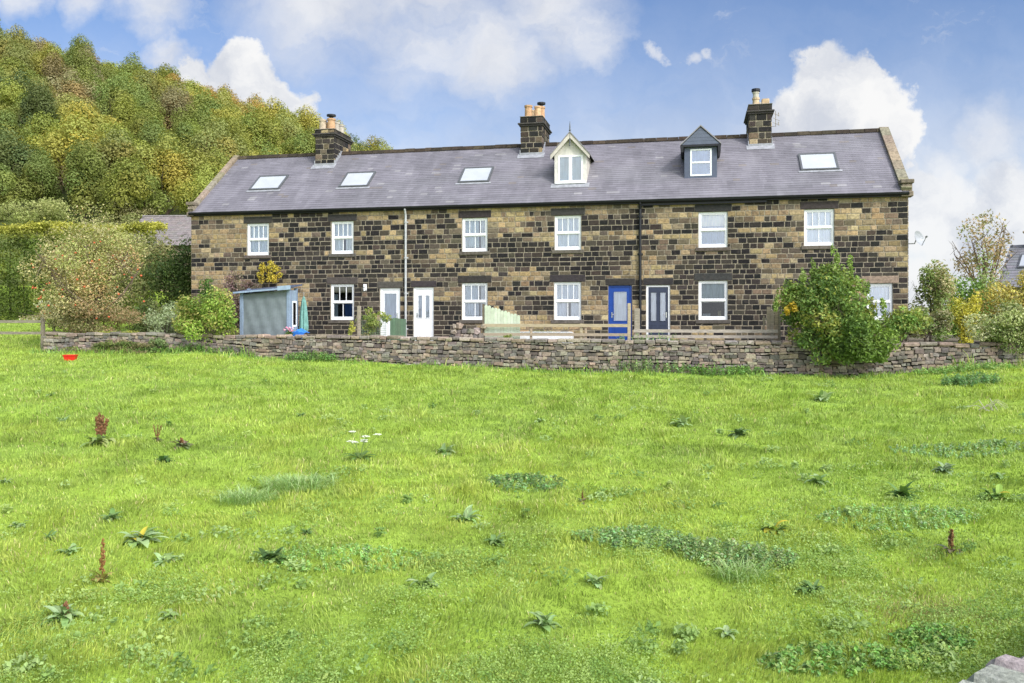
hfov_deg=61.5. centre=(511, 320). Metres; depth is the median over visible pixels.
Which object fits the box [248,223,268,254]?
window
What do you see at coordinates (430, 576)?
dock plant
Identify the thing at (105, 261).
apple tree
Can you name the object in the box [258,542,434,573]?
nettle patch
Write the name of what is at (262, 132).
woodland tree
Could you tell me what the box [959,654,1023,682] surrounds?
boundary wall
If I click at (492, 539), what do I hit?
dock plant
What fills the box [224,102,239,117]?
woodland tree
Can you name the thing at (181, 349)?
nettle patch
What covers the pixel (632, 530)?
nettle patch
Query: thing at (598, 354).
dry stone wall
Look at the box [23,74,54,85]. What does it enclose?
woodland tree
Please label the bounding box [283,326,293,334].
flower pot
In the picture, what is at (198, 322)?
shrub
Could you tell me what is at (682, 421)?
dock plant
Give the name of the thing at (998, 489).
dock plant
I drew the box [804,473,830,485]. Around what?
dock plant
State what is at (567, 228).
window
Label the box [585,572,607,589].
dock plant
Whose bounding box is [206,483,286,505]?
grass tussock
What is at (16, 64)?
woodland tree
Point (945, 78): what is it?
sky
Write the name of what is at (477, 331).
loose stone
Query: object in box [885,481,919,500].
dock plant
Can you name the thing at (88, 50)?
woodland tree
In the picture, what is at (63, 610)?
dock plant
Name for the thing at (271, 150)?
woodland tree
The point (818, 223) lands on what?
window
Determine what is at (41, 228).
hedge
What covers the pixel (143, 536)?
dock plant
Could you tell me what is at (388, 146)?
woodland tree
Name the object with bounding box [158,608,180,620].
dock plant
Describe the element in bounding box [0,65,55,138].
woodland tree
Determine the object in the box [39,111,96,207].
woodland tree
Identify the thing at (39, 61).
woodland tree
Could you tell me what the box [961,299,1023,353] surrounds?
shrub
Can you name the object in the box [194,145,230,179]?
woodland tree
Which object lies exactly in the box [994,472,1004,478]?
dock plant
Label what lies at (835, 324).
elder bush
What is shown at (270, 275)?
climbing plant
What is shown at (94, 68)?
woodland tree
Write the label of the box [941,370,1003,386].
nettle patch
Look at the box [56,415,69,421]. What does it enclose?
dock plant
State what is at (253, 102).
woodland tree
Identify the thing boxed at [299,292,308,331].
parasol
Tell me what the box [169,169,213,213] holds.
woodland tree
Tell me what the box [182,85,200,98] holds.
woodland tree
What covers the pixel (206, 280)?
shrub
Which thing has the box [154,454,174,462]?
dock plant
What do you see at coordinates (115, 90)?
woodland tree
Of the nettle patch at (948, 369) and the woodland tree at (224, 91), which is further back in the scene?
the woodland tree at (224, 91)
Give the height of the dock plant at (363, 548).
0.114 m
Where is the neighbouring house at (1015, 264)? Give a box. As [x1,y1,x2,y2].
[999,231,1023,332]
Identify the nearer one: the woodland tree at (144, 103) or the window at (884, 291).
the window at (884, 291)
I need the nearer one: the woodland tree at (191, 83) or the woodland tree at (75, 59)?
the woodland tree at (75, 59)
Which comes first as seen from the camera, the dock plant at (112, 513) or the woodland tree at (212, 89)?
the dock plant at (112, 513)
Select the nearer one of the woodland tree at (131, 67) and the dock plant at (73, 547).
the dock plant at (73, 547)
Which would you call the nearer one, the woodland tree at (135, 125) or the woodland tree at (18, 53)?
the woodland tree at (135, 125)
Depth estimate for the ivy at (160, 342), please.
29.94 m
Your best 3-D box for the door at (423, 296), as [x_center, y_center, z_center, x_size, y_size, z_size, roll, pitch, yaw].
[-3.342,-0.195,32.639,0.800,2.130,0.124,0,0,12]
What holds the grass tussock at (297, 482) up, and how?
on the ground at (608, 600)
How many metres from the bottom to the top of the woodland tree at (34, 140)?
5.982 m
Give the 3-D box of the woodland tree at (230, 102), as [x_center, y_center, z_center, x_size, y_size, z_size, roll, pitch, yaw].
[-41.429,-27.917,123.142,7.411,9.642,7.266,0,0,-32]
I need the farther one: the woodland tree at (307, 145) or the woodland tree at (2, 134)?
the woodland tree at (307, 145)
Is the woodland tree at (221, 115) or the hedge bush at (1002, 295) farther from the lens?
the woodland tree at (221, 115)
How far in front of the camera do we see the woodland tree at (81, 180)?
59.72 m
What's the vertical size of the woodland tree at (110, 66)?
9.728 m
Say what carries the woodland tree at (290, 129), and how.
on the ground at (608, 600)
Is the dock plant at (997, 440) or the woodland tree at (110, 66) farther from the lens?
the woodland tree at (110, 66)
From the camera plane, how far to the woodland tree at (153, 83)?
115.45 m
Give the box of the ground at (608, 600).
[0,178,1023,682]
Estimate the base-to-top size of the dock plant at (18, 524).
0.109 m
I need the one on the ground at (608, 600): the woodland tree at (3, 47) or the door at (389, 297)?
the woodland tree at (3, 47)
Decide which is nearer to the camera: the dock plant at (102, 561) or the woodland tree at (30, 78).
the dock plant at (102, 561)
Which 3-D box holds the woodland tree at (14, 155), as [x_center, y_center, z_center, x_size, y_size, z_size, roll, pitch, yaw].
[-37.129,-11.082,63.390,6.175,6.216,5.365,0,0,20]
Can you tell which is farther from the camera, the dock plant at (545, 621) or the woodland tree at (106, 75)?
the woodland tree at (106, 75)
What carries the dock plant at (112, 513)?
on the ground at (608, 600)
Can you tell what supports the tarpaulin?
on the ground at (608, 600)
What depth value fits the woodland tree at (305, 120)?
125.39 m
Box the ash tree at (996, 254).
[950,209,1017,336]
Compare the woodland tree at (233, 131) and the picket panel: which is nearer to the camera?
the picket panel
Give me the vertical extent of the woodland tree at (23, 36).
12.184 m
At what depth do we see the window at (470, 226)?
32.27 m
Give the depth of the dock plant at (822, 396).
20.73 m
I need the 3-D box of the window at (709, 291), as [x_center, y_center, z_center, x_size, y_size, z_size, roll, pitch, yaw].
[7.112,-0.715,30.453,0.992,1.380,0.122,0,0,12]
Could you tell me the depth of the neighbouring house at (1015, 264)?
45.81 m
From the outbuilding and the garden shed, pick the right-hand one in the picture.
the garden shed
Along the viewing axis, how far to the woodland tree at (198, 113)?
91.62 m
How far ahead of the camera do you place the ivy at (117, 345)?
30.24 m
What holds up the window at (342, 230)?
in the terraced house at (349, 230)
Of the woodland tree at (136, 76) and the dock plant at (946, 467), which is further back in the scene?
the woodland tree at (136, 76)
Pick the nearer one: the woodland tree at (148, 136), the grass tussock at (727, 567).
the grass tussock at (727, 567)
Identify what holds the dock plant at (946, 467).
on the ground at (608, 600)
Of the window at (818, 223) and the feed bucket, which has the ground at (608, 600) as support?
the feed bucket
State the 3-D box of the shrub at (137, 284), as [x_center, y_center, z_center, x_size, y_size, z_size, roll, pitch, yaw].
[-16.727,-1.565,38.944,4.364,4.847,2.297,0,0,12]
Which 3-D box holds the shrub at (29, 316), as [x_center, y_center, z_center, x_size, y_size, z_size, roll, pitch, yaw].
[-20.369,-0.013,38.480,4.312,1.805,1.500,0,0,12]
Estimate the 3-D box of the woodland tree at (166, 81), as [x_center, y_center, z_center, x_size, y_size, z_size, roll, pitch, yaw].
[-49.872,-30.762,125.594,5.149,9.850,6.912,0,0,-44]
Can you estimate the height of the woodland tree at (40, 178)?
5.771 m
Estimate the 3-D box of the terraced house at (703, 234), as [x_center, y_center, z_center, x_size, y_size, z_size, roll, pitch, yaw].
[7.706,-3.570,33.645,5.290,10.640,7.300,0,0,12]
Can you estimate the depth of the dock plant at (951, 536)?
9.90 m
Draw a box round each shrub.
[0,197,71,234]
[17,301,79,330]
[56,152,97,202]
[95,199,166,226]
[108,231,182,319]
[109,212,149,237]
[125,299,168,336]
[142,300,180,336]
[149,310,186,337]
[171,285,238,344]
[198,276,213,317]
[223,270,258,334]
[877,305,934,347]
[904,305,955,341]
[908,259,957,341]
[926,275,999,338]
[947,289,982,342]
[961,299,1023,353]
[967,246,1011,305]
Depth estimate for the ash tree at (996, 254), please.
36.46 m
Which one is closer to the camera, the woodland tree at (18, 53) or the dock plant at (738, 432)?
the dock plant at (738, 432)
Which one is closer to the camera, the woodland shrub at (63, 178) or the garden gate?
the garden gate
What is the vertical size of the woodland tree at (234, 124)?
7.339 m
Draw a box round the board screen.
[762,307,781,345]
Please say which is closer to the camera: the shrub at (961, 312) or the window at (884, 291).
the shrub at (961, 312)
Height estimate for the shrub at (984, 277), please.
4.164 m
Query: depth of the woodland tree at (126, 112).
87.64 m
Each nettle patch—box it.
[119,343,240,352]
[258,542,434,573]
[286,349,337,361]
[485,471,568,491]
[571,523,694,550]
[608,331,691,372]
[663,535,799,570]
[676,362,763,375]
[757,640,931,677]
[815,503,983,530]
[888,439,1023,457]
[888,619,977,655]
[913,361,1013,374]
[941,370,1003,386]
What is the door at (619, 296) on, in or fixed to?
in the terraced house at (577, 242)
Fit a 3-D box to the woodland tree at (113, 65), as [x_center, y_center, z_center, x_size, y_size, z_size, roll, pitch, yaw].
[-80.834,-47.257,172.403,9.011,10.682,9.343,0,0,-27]
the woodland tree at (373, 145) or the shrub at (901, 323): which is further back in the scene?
the woodland tree at (373, 145)
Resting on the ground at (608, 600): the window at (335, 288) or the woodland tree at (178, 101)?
the woodland tree at (178, 101)
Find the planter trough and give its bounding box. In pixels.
[520,330,573,342]
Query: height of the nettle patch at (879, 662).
0.160 m
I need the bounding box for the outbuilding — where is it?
[130,215,190,291]
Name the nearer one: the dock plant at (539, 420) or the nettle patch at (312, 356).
the dock plant at (539, 420)
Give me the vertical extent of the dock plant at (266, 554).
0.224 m
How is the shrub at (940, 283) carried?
on the ground at (608, 600)
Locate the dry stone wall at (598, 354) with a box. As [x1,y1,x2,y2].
[42,331,1023,376]
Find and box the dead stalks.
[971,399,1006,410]
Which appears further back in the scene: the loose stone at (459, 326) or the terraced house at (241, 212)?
the terraced house at (241, 212)
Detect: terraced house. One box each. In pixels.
[186,114,353,334]
[294,148,432,339]
[401,102,551,340]
[514,124,647,340]
[635,88,779,342]
[758,127,927,342]
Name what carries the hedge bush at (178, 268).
on the ground at (608, 600)
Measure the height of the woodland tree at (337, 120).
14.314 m
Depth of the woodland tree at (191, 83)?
142.05 m
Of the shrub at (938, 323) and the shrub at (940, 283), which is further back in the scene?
the shrub at (940, 283)
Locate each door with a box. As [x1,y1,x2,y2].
[380,288,399,335]
[414,287,433,340]
[608,285,631,340]
[646,285,669,340]
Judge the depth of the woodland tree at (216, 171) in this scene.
63.55 m
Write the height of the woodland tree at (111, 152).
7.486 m
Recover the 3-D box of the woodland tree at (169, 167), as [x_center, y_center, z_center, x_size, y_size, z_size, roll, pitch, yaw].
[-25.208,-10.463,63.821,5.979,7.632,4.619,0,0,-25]
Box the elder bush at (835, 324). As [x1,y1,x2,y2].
[772,243,902,366]
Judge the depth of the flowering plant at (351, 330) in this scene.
29.59 m
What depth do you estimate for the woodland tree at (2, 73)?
93.74 m
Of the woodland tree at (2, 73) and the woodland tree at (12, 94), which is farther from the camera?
the woodland tree at (2, 73)
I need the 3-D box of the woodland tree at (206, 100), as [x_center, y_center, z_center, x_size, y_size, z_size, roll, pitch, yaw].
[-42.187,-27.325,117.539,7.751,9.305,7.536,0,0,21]
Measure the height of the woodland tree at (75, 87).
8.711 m
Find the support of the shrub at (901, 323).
on the ground at (608, 600)
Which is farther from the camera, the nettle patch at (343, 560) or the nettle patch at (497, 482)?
the nettle patch at (497, 482)
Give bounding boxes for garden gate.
[390,318,406,340]
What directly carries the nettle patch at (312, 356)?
on the ground at (608, 600)
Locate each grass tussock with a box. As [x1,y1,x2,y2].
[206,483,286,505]
[258,471,344,491]
[700,554,781,584]
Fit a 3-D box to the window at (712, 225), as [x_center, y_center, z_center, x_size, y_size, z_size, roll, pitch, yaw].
[7.110,-3.210,30.445,0.992,1.250,0.106,0,0,12]
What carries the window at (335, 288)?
in the terraced house at (349, 230)
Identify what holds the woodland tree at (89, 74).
on the ground at (608, 600)
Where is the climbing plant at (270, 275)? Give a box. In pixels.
[257,260,282,285]
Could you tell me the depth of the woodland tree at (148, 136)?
75.67 m
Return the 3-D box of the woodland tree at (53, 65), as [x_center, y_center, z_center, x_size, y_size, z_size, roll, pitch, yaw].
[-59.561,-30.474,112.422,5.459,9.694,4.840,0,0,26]
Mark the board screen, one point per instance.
(773, 319)
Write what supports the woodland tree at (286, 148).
on the ground at (608, 600)
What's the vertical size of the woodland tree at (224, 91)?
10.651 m
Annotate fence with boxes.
[0,315,44,349]
[357,306,385,335]
[483,303,630,342]
[634,309,777,344]
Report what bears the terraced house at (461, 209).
on the ground at (608, 600)
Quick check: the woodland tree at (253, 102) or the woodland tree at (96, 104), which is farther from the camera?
the woodland tree at (253, 102)
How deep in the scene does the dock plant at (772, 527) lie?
10.87 m
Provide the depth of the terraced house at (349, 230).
33.38 m
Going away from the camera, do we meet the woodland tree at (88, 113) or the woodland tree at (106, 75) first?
the woodland tree at (88, 113)
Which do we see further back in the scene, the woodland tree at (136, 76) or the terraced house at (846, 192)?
the woodland tree at (136, 76)
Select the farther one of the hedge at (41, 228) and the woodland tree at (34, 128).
the woodland tree at (34, 128)
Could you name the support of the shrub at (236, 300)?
on the ground at (608, 600)
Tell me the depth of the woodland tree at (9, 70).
100.30 m
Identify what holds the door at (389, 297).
in the terraced house at (349, 230)
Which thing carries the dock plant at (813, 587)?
on the ground at (608, 600)
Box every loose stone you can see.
[450,329,457,333]
[456,323,463,329]
[461,329,467,333]
[473,328,480,334]
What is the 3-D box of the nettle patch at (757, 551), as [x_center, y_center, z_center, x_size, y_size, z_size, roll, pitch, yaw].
[2.517,2.655,9.945,1.557,0.253,0.915,0,0,20]
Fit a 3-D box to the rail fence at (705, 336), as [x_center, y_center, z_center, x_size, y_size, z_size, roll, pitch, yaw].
[6.030,0.285,26.937,4.400,1.330,0.140,0,0,12]
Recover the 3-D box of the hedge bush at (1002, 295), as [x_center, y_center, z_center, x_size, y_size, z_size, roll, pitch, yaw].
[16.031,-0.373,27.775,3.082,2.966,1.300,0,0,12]
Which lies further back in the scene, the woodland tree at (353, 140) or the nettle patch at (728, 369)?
the woodland tree at (353, 140)
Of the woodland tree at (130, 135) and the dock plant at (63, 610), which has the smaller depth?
the dock plant at (63, 610)
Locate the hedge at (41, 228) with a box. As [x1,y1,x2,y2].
[0,217,167,320]
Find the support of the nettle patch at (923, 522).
on the ground at (608, 600)
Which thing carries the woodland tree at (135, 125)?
on the ground at (608, 600)
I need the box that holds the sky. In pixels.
[0,0,1023,320]
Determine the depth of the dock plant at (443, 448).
15.48 m
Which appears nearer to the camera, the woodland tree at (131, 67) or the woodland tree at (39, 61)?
the woodland tree at (39, 61)
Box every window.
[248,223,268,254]
[292,301,296,326]
[331,284,353,319]
[332,221,352,253]
[462,218,486,251]
[462,283,486,319]
[554,282,580,319]
[555,215,580,249]
[699,212,726,247]
[699,281,726,319]
[804,209,833,245]
[866,284,891,319]
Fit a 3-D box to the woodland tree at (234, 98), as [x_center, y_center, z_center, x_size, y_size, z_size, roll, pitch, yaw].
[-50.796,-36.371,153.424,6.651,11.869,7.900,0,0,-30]
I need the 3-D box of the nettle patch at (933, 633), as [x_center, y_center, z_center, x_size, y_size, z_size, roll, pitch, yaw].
[3.764,2.807,7.656,0.743,0.190,0.594,0,0,0]
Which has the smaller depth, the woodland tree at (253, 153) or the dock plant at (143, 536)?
the dock plant at (143, 536)
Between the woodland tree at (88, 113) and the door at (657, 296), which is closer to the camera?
the door at (657, 296)
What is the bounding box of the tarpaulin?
[292,328,309,338]
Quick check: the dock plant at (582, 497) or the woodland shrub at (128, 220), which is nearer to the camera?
the dock plant at (582, 497)
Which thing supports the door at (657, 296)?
in the terraced house at (703, 234)
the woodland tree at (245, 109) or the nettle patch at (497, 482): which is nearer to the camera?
the nettle patch at (497, 482)
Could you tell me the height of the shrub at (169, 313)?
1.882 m
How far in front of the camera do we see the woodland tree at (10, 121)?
71.53 m
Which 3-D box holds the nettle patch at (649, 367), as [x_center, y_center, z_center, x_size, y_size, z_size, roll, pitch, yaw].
[4.229,0.978,26.717,2.764,1.292,0.862,0,0,12]
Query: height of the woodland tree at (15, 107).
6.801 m
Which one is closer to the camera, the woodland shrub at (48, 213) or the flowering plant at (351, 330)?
the flowering plant at (351, 330)
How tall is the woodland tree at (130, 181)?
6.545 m
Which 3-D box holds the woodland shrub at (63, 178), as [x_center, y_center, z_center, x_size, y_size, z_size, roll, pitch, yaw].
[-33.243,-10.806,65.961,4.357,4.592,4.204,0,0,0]
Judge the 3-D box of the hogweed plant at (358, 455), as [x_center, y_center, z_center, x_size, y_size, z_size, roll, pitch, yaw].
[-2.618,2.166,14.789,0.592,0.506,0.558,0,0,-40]
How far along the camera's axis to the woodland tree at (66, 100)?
84.02 m
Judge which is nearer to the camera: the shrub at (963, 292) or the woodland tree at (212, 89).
the shrub at (963, 292)
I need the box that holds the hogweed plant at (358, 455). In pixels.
[342,431,381,459]
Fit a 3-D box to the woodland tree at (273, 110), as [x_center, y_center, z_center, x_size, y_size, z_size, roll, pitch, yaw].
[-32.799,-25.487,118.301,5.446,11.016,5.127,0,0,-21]
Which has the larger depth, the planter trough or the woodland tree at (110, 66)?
the woodland tree at (110, 66)
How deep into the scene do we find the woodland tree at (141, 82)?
111.90 m
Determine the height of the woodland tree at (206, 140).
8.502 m
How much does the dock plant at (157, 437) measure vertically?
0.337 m
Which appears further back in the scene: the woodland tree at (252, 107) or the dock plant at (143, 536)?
the woodland tree at (252, 107)
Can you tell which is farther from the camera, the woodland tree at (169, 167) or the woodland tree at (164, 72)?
the woodland tree at (164, 72)
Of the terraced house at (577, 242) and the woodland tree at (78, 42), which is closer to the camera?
the terraced house at (577, 242)
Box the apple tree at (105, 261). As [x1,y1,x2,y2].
[17,196,148,332]
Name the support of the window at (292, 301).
in the garden shed
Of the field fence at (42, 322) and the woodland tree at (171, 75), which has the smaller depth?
the field fence at (42, 322)
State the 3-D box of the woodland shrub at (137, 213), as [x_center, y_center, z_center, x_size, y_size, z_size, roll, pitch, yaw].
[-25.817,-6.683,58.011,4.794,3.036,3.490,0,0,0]
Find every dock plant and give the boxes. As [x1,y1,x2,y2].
[0,478,14,483]
[9,520,29,527]
[39,601,84,630]
[41,529,56,539]
[54,543,84,554]
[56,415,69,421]
[78,412,115,448]
[87,538,113,582]
[100,508,121,521]
[118,526,168,548]
[151,553,182,567]
[153,425,164,441]
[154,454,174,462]
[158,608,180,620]
[168,437,193,450]
[252,546,286,563]
[300,528,312,534]
[358,545,373,554]
[406,572,439,589]
[437,443,455,456]
[448,504,481,522]
[482,532,505,545]
[523,611,561,631]
[534,418,545,421]
[578,492,588,503]
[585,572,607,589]
[669,415,692,427]
[714,625,738,639]
[727,427,750,438]
[760,520,794,535]
[794,579,824,593]
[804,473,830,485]
[808,390,835,401]
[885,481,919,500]
[931,461,954,474]
[934,529,963,553]
[980,484,1010,499]
[990,438,1006,445]
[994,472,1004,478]
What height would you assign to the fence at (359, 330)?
1.450 m
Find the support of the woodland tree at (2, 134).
on the ground at (608, 600)
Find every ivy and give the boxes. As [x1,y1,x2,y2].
[56,339,156,353]
[146,337,168,348]
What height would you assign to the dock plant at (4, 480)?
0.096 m
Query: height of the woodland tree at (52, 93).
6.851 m
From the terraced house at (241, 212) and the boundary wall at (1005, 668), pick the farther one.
the terraced house at (241, 212)
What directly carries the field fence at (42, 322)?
on the ground at (608, 600)
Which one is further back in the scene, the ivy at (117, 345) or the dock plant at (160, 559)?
the ivy at (117, 345)
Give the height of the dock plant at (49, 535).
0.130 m
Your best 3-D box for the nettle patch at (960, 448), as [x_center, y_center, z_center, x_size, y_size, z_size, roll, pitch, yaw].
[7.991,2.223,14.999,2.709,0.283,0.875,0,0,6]
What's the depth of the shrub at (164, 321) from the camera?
32.18 m
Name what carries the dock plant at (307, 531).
on the ground at (608, 600)
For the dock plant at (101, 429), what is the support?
on the ground at (608, 600)
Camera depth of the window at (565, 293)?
31.54 m
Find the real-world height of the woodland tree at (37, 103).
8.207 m
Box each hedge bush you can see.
[142,234,190,317]
[958,269,1023,335]
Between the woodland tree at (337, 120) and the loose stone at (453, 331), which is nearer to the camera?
the loose stone at (453, 331)
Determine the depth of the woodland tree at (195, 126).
87.44 m
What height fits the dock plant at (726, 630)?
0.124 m
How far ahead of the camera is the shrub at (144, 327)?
33.49 m
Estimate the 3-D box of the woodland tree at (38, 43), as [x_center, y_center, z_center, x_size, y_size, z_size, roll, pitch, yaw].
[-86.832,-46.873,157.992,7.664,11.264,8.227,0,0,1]
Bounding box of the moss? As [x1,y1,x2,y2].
[100,330,136,335]
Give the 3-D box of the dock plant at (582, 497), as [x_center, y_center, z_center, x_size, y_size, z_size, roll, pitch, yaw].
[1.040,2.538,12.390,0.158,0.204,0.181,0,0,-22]
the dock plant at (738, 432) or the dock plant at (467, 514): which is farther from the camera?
the dock plant at (738, 432)
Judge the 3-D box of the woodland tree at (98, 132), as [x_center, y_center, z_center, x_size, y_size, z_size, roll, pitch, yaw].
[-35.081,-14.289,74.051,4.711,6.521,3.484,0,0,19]
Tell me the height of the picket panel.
1.500 m
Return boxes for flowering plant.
[347,321,354,334]
[355,307,391,339]
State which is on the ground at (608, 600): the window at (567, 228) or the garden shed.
the garden shed
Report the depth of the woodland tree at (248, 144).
79.92 m
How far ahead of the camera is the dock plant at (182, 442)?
15.57 m
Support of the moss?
on the dry stone wall at (598, 354)
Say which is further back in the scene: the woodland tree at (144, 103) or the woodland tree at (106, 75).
the woodland tree at (106, 75)
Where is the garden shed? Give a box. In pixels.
[233,284,301,338]
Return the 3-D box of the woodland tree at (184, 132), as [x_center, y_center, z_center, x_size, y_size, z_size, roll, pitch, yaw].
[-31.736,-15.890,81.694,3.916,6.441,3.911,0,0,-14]
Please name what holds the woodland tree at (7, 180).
on the ground at (608, 600)
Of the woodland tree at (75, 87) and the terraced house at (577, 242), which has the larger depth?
the woodland tree at (75, 87)
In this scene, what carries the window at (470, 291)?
in the terraced house at (461, 209)
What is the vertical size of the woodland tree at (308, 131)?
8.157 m
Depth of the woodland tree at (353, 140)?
145.63 m
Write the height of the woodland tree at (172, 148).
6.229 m
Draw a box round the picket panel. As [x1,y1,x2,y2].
[482,304,519,341]
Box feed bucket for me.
[62,355,77,360]
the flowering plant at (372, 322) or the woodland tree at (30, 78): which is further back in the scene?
the woodland tree at (30, 78)
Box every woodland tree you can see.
[0,28,29,69]
[0,39,34,74]
[0,54,39,80]
[0,64,12,83]
[0,64,25,84]
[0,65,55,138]
[0,78,27,110]
[0,93,61,133]
[0,108,24,138]
[0,126,53,188]
[0,127,17,143]
[0,163,23,213]
[4,23,37,55]
[13,145,63,209]
[14,111,63,147]
[15,84,62,129]
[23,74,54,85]
[24,125,93,192]
[25,35,49,53]
[28,76,57,104]
[30,40,65,77]
[37,50,76,83]
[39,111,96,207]
[43,65,101,105]
[53,92,84,114]
[55,97,122,135]
[58,95,100,116]
[60,138,110,223]
[62,45,101,77]
[65,65,108,106]
[67,122,151,203]
[68,34,95,57]
[79,42,100,64]
[83,64,107,82]
[87,117,115,147]
[92,62,117,82]
[92,69,150,118]
[94,117,151,151]
[97,155,174,222]
[100,60,123,71]
[104,63,116,74]
[105,67,155,98]
[108,93,165,123]
[111,91,148,131]
[119,51,146,77]
[126,107,169,138]
[129,70,144,82]
[131,128,209,214]
[132,68,171,110]
[134,115,171,149]
[138,132,198,201]
[150,62,180,80]
[158,72,180,88]
[158,76,186,93]
[159,78,194,133]
[162,120,194,156]
[165,101,213,131]
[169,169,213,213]
[171,117,203,136]
[173,76,204,97]
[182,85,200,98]
[184,86,230,113]
[189,114,251,165]
[193,161,225,184]
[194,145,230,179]
[202,106,246,131]
[205,85,216,94]
[211,87,231,103]
[212,82,238,105]
[212,114,253,141]
[214,92,249,115]
[220,117,243,136]
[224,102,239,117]
[236,100,254,118]
[236,132,259,155]
[240,107,287,154]
[242,92,269,110]
[242,99,260,112]
[247,148,280,155]
[254,97,292,123]
[259,141,281,154]
[268,107,302,151]
[269,135,302,153]
[291,104,321,133]
[291,128,315,153]
[299,124,316,138]
[336,119,350,136]
[350,134,373,150]
[356,135,387,149]
[378,140,390,149]
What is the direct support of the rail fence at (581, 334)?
on the ground at (608, 600)

